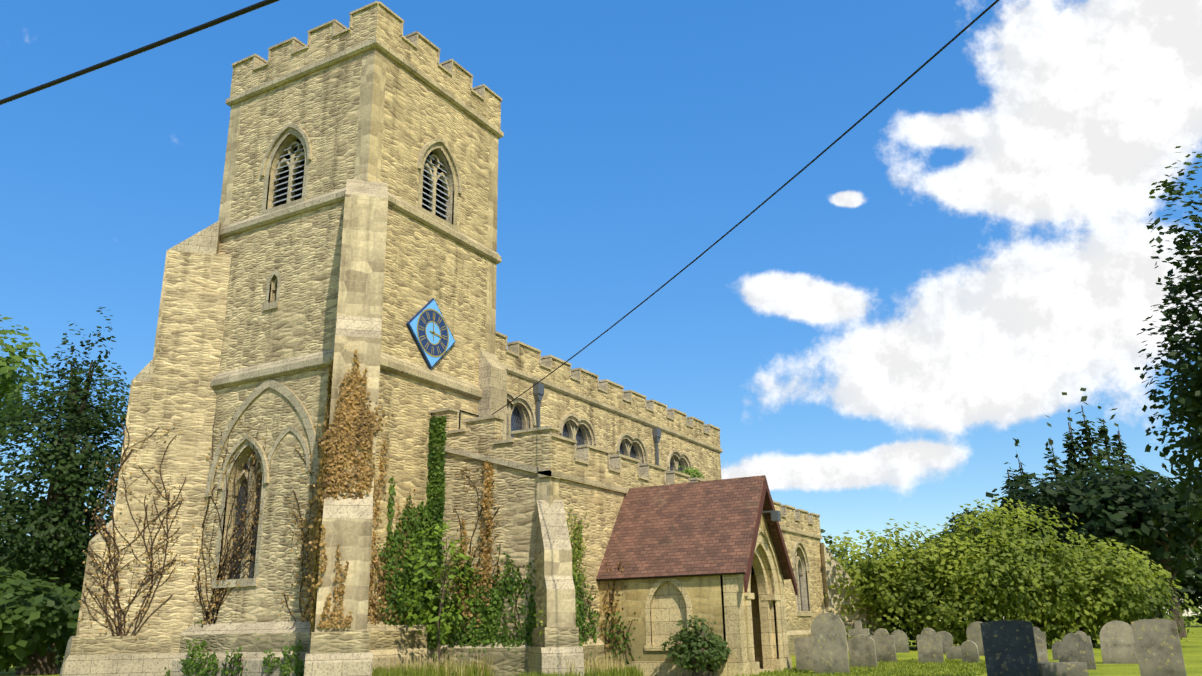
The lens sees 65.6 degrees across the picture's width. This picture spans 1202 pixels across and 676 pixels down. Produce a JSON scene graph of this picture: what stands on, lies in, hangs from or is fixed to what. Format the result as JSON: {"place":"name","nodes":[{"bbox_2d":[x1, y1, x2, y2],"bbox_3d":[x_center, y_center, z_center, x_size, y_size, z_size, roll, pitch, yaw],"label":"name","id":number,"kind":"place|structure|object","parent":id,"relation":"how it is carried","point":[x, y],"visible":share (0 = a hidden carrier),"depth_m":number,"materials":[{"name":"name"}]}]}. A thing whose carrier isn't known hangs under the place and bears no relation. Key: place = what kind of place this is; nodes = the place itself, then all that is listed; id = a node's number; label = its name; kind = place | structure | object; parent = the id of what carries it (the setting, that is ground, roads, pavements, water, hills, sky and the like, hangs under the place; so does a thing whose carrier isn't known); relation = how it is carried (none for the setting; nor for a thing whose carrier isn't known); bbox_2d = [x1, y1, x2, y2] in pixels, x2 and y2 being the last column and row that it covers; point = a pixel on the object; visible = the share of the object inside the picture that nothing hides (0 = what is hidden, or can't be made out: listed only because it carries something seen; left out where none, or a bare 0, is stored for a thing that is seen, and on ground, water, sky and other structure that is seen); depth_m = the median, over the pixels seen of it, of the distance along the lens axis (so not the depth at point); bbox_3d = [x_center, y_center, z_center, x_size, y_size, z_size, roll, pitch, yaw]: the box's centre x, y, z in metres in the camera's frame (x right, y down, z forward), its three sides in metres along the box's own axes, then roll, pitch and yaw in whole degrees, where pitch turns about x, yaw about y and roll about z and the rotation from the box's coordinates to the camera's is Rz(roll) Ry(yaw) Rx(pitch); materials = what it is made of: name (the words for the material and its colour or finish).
{"place":"outdoors","nodes":[
{"label":"outdoors","id":0,"kind":"place"},
{"bbox_2d":[0,0,279,104],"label":"overhead wire","id":1,"kind":"object","parent":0,"point":[258,5],"visible":1,"depth_m":8.46,"materials":[{"name":"black"}]},
{"bbox_2d":[459,410,478,428],"bbox_3d":[-3.433,3.019,25.230,0.100,2.050,1.252,-11,-20,28],"label":"wire bracket","id":2,"kind":"object","parent":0,"point":[465,412],"visible":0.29,"depth_m":25.00,"materials":[{"name":"grey metal"}]},
{"bbox_2d":[181,649,986,675],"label":"long grass","id":3,"kind":"structure","parent":0,"point":[451,668],"depth_m":20.62,"materials":[{"name":"green plant"}]},
{"bbox_2d":[0,616,1201,675],"bbox_3d":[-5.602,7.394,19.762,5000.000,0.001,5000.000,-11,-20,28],"label":"ground","id":4,"kind":"structure","parent":0,"point":[1192,651],"depth_m":27.45,"materials":[{"name":"green plant"}]},
{"bbox_2d":[0,315,54,446],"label":"tree","id":5,"kind":"object","parent":4,"relation":"on","point":[9,375],"visible":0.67,"depth_m":50.09,"materials":[{"name":"green plant"}]},
{"bbox_2d":[0,526,71,583],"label":"tree","id":6,"kind":"object","parent":4,"relation":"on","point":[22,542],"depth_m":68.55,"materials":[{"name":"green plant"}]},
{"bbox_2d":[0,566,82,671],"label":"shrub","id":7,"kind":"object","parent":4,"relation":"on","point":[17,614],"depth_m":23.67,"materials":[{"name":"green plant"}]},
{"bbox_2d":[0,479,95,640],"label":"tree","id":8,"kind":"object","parent":4,"relation":"on","point":[17,496],"visible":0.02,"depth_m":70.80,"materials":[{"name":"green plant"}]},
{"bbox_2d":[0,307,130,675],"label":"tree","id":9,"kind":"object","parent":4,"relation":"on","point":[13,559],"depth_m":30.05,"materials":[{"name":"green plant"}]},
{"bbox_2d":[59,636,75,675],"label":"buttress","id":10,"kind":"object","parent":4,"relation":"on","point":[67,651],"visible":0.43,"depth_m":22.19,"materials":[{"name":"stone"}]},
{"bbox_2d":[63,556,85,631],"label":"tree","id":11,"kind":"object","parent":4,"relation":"on","point":[76,581],"depth_m":69.13,"materials":[{"name":"green plant"}]},
{"bbox_2d":[62,220,230,675],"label":"buttress","id":12,"kind":"structure","parent":4,"relation":"on","point":[173,378],"depth_m":23.21,"materials":[{"name":"stone"}]},
{"bbox_2d":[193,53,495,623],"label":"tower","id":13,"kind":"structure","parent":4,"relation":"on","point":[301,255],"depth_m":24.00,"materials":[{"name":"beige stone"}]},
{"bbox_2d":[406,298,454,368],"bbox_3d":[-4.428,-0.127,24.454,0.110,1.940,1.940,-11,-20,28],"label":"clock","id":14,"kind":"object","parent":13,"relation":"attached to","point":[429,330],"visible":1,"depth_m":24.36,"materials":[{"name":"blue"}]},
{"bbox_2d":[492,0,998,414],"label":"service wire","id":15,"kind":"object","parent":13,"relation":"attached to","point":[901,84],"visible":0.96,"depth_m":13.39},
{"bbox_2d":[76,346,716,675],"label":"creepers","id":16,"kind":"object","parent":4,"relation":"on","point":[472,629],"visible":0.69,"depth_m":21.86,"materials":[{"name":"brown plant"}]},
{"bbox_2d":[398,520,475,662],"bbox_3d":[-3.766,6.090,21.332,1.521,3.959,2.081,-11,-20,28],"label":"bush","id":17,"kind":"object","parent":4,"relation":"on","point":[447,626],"depth_m":21.24,"materials":[{"name":"green plant"}]},
{"bbox_2d":[171,1,821,675],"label":"stone trim","id":18,"kind":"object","parent":4,"relation":"on","point":[505,441],"visible":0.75,"depth_m":24.84,"materials":[{"name":"beige stone"}]},
{"bbox_2d":[304,179,387,675],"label":"buttress","id":19,"kind":"structure","parent":18,"relation":"attached to","point":[341,651],"depth_m":19.98,"materials":[{"name":"stone"}]},
{"bbox_2d":[676,466,704,477],"bbox_3d":[3.009,5.186,31.139,1.078,1.858,1.869,-11,-20,28],"label":"roof bush","id":20,"kind":"object","parent":18,"relation":"on","point":[695,472],"depth_m":31.12,"materials":[{"name":"green plant"}]},
{"bbox_2d":[528,500,583,675],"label":"buttress","id":21,"kind":"structure","parent":4,"relation":"on","point":[555,644],"depth_m":20.16,"materials":[{"name":"stone"}]},
{"bbox_2d":[507,373,721,480],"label":"wall","id":22,"kind":"structure","parent":4,"relation":"on","point":[609,427],"depth_m":32.89,"materials":[{"name":"beige stone"}]},
{"bbox_2d":[429,473,824,641],"bbox_3d":[2.352,8.511,30.799,4.000,5.100,21.200,-11,-20,28],"label":"aisle","id":23,"kind":"object","parent":4,"relation":"on","point":[515,496],"visible":0.19,"depth_m":22.54,"materials":[{"name":"beige stone"}]},
{"bbox_2d":[660,615,730,675],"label":"bush","id":24,"kind":"object","parent":4,"relation":"on","point":[714,652],"depth_m":20.43,"materials":[{"name":"green plant"}]},
{"bbox_2d":[605,478,797,675],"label":"porch stone trim","id":25,"kind":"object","parent":4,"relation":"on","point":[737,661],"visible":0.65,"depth_m":21.92,"materials":[{"name":"beige stone"}]},
{"bbox_2d":[596,478,763,580],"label":"porch roof","id":26,"kind":"structure","parent":25,"relation":"attached to","point":[704,529],"depth_m":22.82,"materials":[{"name":"tile"}]},
{"bbox_2d":[720,510,783,660],"bbox_3d":[3.700,5.955,22.611,0.400,4.880,3.200,-11,-20,28],"label":"porch front","id":27,"kind":"object","parent":25,"relation":"attached to","point":[764,525],"visible":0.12,"depth_m":23.07,"materials":[{"name":"stone"}]},
{"bbox_2d":[751,494,790,579],"bbox_3d":[2.832,5.139,24.419,3.870,2.892,0.070,-11,17,28],"label":"bargeboard","id":28,"kind":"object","parent":25,"relation":"attached to","point":[777,547],"depth_m":23.65,"materials":[{"name":"wood"}]},
{"bbox_2d":[794,637,813,670],"bbox_3d":[5.031,7.798,22.562,0.620,1.080,0.100,-8,-18,22],"label":"grave","id":29,"kind":"object","parent":4,"relation":"on","point":[804,653],"visible":0.6,"depth_m":22.60,"materials":[{"name":"stone"}]},
{"bbox_2d":[811,613,849,673],"bbox_3d":[5.191,7.074,21.149,0.780,1.620,0.100,-10,-19,27],"label":"gravestone","id":30,"kind":"object","parent":4,"relation":"on","point":[829,643],"visible":1,"depth_m":21.14,"materials":[{"name":"stone"}]},
{"bbox_2d":[820,529,849,568],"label":"tree","id":31,"kind":"object","parent":4,"relation":"on","point":[826,541],"visible":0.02,"depth_m":106.69,"materials":[{"name":"green plant"}]},
{"bbox_2d":[831,548,872,573],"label":"tree","id":32,"kind":"object","parent":4,"relation":"on","point":[844,549],"depth_m":108.33,"materials":[{"name":"green plant"}]},
{"bbox_2d":[820,543,884,650],"bbox_3d":[10.105,10.971,38.892,3.240,4.700,1.130,4,-18,-15],"label":"butt aisle","id":33,"kind":"object","parent":4,"relation":"on","point":[829,572],"visible":0.25,"depth_m":38.50,"materials":[{"name":"stone"}]},
{"bbox_2d":[848,620,869,635],"bbox_3d":[7.896,9.364,28.418,0.620,1.450,0.320,-13,-25,30],"label":"grave","id":34,"kind":"object","parent":4,"relation":"on","point":[858,629],"visible":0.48,"depth_m":28.56,"materials":[{"name":"stone"}]},
{"bbox_2d":[848,634,877,667],"bbox_3d":[6.651,8.105,23.689,0.660,1.100,0.100,-10,-15,26],"label":"gravestone","id":35,"kind":"object","parent":4,"relation":"on","point":[862,650],"visible":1,"depth_m":23.68,"materials":[{"name":"stone"}]},
{"bbox_2d":[821,536,939,638],"bbox_3d":[11.418,11.183,40.561,6.984,5.114,6.710,-11,-20,28],"label":"hedge","id":36,"kind":"object","parent":4,"relation":"on","point":[892,624],"depth_m":38.99,"materials":[{"name":"green plant"}]},
{"bbox_2d":[870,628,896,662],"bbox_3d":[7.967,8.838,26.338,0.680,1.220,0.100,-8,-13,25],"label":"gravestone","id":37,"kind":"object","parent":4,"relation":"on","point":[884,640],"visible":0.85,"depth_m":26.30,"materials":[{"name":"stone"}]},
{"bbox_2d":[891,630,909,652],"bbox_3d":[11.043,11.358,34.460,0.600,1.100,0.100,-11,-17,24],"label":"grave","id":38,"kind":"object","parent":4,"relation":"on","point":[901,642],"visible":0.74,"depth_m":34.42,"materials":[{"name":"stone"}]},
{"bbox_2d":[826,519,1002,648],"bbox_3d":[12.935,10.359,38.934,7.360,5.592,6.884,-11,-20,28],"label":"hedge","id":39,"kind":"object","parent":4,"relation":"on","point":[885,602],"depth_m":37.32,"materials":[{"name":"green plant"}]},
{"bbox_2d":[916,628,943,663],"bbox_3d":[8.860,8.436,25.097,0.640,1.220,0.100,-6,-12,22],"label":"gravestone","id":40,"kind":"object","parent":4,"relation":"on","point":[929,645],"visible":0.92,"depth_m":25.08,"materials":[{"name":"stone"}]},
{"bbox_2d":[936,631,952,653],"bbox_3d":[11.850,10.671,32.212,0.600,1.050,0.100,-9,-15,29],"label":"grave","id":41,"kind":"object","parent":4,"relation":"on","point":[947,639],"visible":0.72,"depth_m":32.17,"materials":[{"name":"stone"}]},
{"bbox_2d":[945,646,961,658],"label":"grave","id":42,"kind":"object","parent":4,"relation":"on","point":[953,652],"visible":0.6,"depth_m":27.59,"materials":[{"name":"stone"}]},
{"bbox_2d":[913,505,1016,589],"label":"bush","id":43,"kind":"object","parent":4,"relation":"on","point":[955,522],"depth_m":64.03,"materials":[{"name":"green plant"}]},
{"bbox_2d":[961,640,979,662],"bbox_3d":[9.818,8.491,24.764,0.420,0.880,0.100,-13,-15,33],"label":"grave","id":44,"kind":"object","parent":4,"relation":"on","point":[969,650],"visible":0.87,"depth_m":24.75,"materials":[{"name":"stone"}]},
{"bbox_2d":[966,621,984,655],"bbox_3d":[12.236,9.850,30.096,0.750,1.350,0.100,-14,-18,34],"label":"grave","id":45,"kind":"object","parent":4,"relation":"on","point":[973,632],"visible":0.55,"depth_m":30.17,"materials":[{"name":"stone"}]},
{"bbox_2d":[860,497,1095,645],"bbox_3d":[14.838,9.575,37.455,8.974,6.183,8.349,-11,-20,28],"label":"hedge","id":46,"kind":"object","parent":4,"relation":"on","point":[995,575],"depth_m":35.68,"materials":[{"name":"green plant"}]},
{"bbox_2d":[999,462,1019,615],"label":"tree","id":47,"kind":"object","parent":4,"relation":"on","point":[1009,481],"depth_m":78.41,"materials":[{"name":"green plant"}]},
{"bbox_2d":[980,620,1039,675],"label":"grave","id":48,"kind":"object","parent":4,"relation":"on","point":[1009,646],"visible":1,"depth_m":16.58,"materials":[{"name":"stone"}]},
{"bbox_2d":[960,487,1094,628],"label":"bush","id":49,"kind":"object","parent":4,"relation":"on","point":[1032,499],"depth_m":56.64,"materials":[{"name":"green plant"}]},
{"bbox_2d":[1011,438,1043,606],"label":"cypress","id":50,"kind":"object","parent":4,"relation":"on","point":[1016,444],"depth_m":78.45,"materials":[{"name":"green plant"}]},
{"bbox_2d":[1033,626,1047,652],"bbox_3d":[14.591,10.267,31.258,0.600,1.150,0.100,-10,-18,30],"label":"grave","id":51,"kind":"object","parent":4,"relation":"on","point":[1038,632],"visible":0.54,"depth_m":31.24,"materials":[{"name":"stone"}]},
{"bbox_2d":[1034,636,1047,662],"bbox_3d":[8.662,6.490,18.580,0.460,1.080,0.100,-10,-20,28],"label":"grave","id":52,"kind":"object","parent":4,"relation":"on","point":[1041,650],"visible":0.41,"depth_m":18.55,"materials":[{"name":"stone"}]},
{"bbox_2d":[929,502,1163,647],"bbox_3d":[17.523,9.655,37.370,8.636,5.897,7.297,-11,-20,28],"label":"hedge","id":53,"kind":"object","parent":4,"relation":"on","point":[1059,568],"depth_m":35.46,"materials":[{"name":"green plant"}]},
{"bbox_2d":[1052,641,1062,659],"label":"grave","id":54,"kind":"object","parent":4,"relation":"on","point":[1054,651],"visible":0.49,"depth_m":25.81,"materials":[{"name":"stone"}]},
{"bbox_2d":[1043,415,1077,622],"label":"cypress","id":55,"kind":"object","parent":4,"relation":"on","point":[1058,474],"depth_m":75.54,"materials":[{"name":"green plant"}]},
{"bbox_2d":[1038,662,1088,675],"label":"gravestone","id":56,"kind":"object","parent":4,"relation":"on","point":[1063,668],"visible":0.78,"depth_m":17.35,"materials":[{"name":"stone"}]},
{"bbox_2d":[1057,633,1095,669],"bbox_3d":[10.650,7.169,20.898,0.720,1.080,0.100,-12,-22,31],"label":"gravestone","id":57,"kind":"object","parent":4,"relation":"on","point":[1073,647],"visible":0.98,"depth_m":20.91,"materials":[{"name":"stone"}]},
{"bbox_2d":[1060,392,1101,627],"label":"cypress","id":58,"kind":"object","parent":4,"relation":"on","point":[1070,467],"depth_m":71.58,"materials":[{"name":"green plant"}]},
{"bbox_2d":[986,462,1179,619],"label":"tree","id":59,"kind":"object","parent":4,"relation":"on","point":[1065,494],"depth_m":53.16,"materials":[{"name":"green plant"}]},
{"bbox_2d":[1076,631,1090,641],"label":"grave","id":60,"kind":"object","parent":4,"relation":"on","point":[1085,636],"visible":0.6,"depth_m":29.89,"materials":[{"name":"stone"}]},
{"bbox_2d":[1073,388,1107,482],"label":"cypress","id":61,"kind":"object","parent":4,"relation":"on","point":[1085,448],"depth_m":71.31,"materials":[{"name":"green plant"}]},
{"bbox_2d":[999,536,1201,646],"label":"hedge","id":62,"kind":"object","parent":4,"relation":"on","point":[1119,608],"depth_m":34.99,"materials":[{"name":"green plant"}]},
{"bbox_2d":[1100,620,1137,663],"bbox_3d":[12.887,7.693,23.128,0.880,1.320,0.100,-7,-24,24],"label":"gravestone","id":63,"kind":"object","parent":4,"relation":"on","point":[1117,644],"visible":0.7,"depth_m":23.15,"materials":[{"name":"stone"}]},
{"bbox_2d":[1092,406,1146,603],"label":"cypress","id":64,"kind":"object","parent":4,"relation":"on","point":[1102,430],"depth_m":72.41,"materials":[{"name":"green plant"}]},
{"bbox_2d":[1061,456,1201,637],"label":"tree","id":65,"kind":"object","parent":4,"relation":"on","point":[1187,532],"depth_m":49.52,"materials":[{"name":"green plant"}]},
{"bbox_2d":[1110,402,1155,618],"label":"cypress","id":66,"kind":"object","parent":4,"relation":"on","point":[1118,445],"depth_m":73.61,"materials":[{"name":"green plant"}]},
{"bbox_2d":[1131,619,1186,675],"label":"gravestone","id":67,"kind":"object","parent":4,"relation":"on","point":[1158,647],"visible":1,"depth_m":16.94,"materials":[{"name":"stone"}]},
{"bbox_2d":[1146,555,1188,597],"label":"tree","id":68,"kind":"object","parent":4,"relation":"on","point":[1179,584],"visible":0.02,"depth_m":91.81,"materials":[{"name":"green plant"}]},
{"bbox_2d":[1134,143,1201,532],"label":"tree","id":69,"kind":"object","parent":4,"relation":"on","point":[1190,403],"depth_m":13.94,"materials":[{"name":"green plant"}]},
{"bbox_2d":[1154,529,1201,623],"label":"bush","id":70,"kind":"object","parent":4,"relation":"on","point":[1192,589],"depth_m":93.42,"materials":[{"name":"green plant"}]},
{"bbox_2d":[1156,545,1201,618],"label":"bush","id":71,"kind":"object","parent":4,"relation":"on","point":[1183,590],"depth_m":92.89,"materials":[{"name":"green plant"}]},
{"bbox_2d":[1192,565,1201,595],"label":"tree","id":72,"kind":"object","parent":4,"relation":"on","point":[1198,593],"visible":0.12,"depth_m":96.72,"materials":[{"name":"green plant"}]},
{"bbox_2d":[0,0,1201,620],"label":"sky","id":73,"kind":"structure","parent":0,"point":[874,342],"materials":[{"name":"blue"}]},
{"bbox_2d":[599,575,762,660],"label":"porch walls","id":74,"kind":"structure","parent":0,"point":[668,609],"depth_m":22.03,"materials":[{"name":"beige stone"}]},
{"bbox_2d":[629,475,766,490],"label":"roof ridge","id":75,"kind":"structure","parent":0,"point":[703,482],"depth_m":23.93,"materials":[{"name":"brown tile"}]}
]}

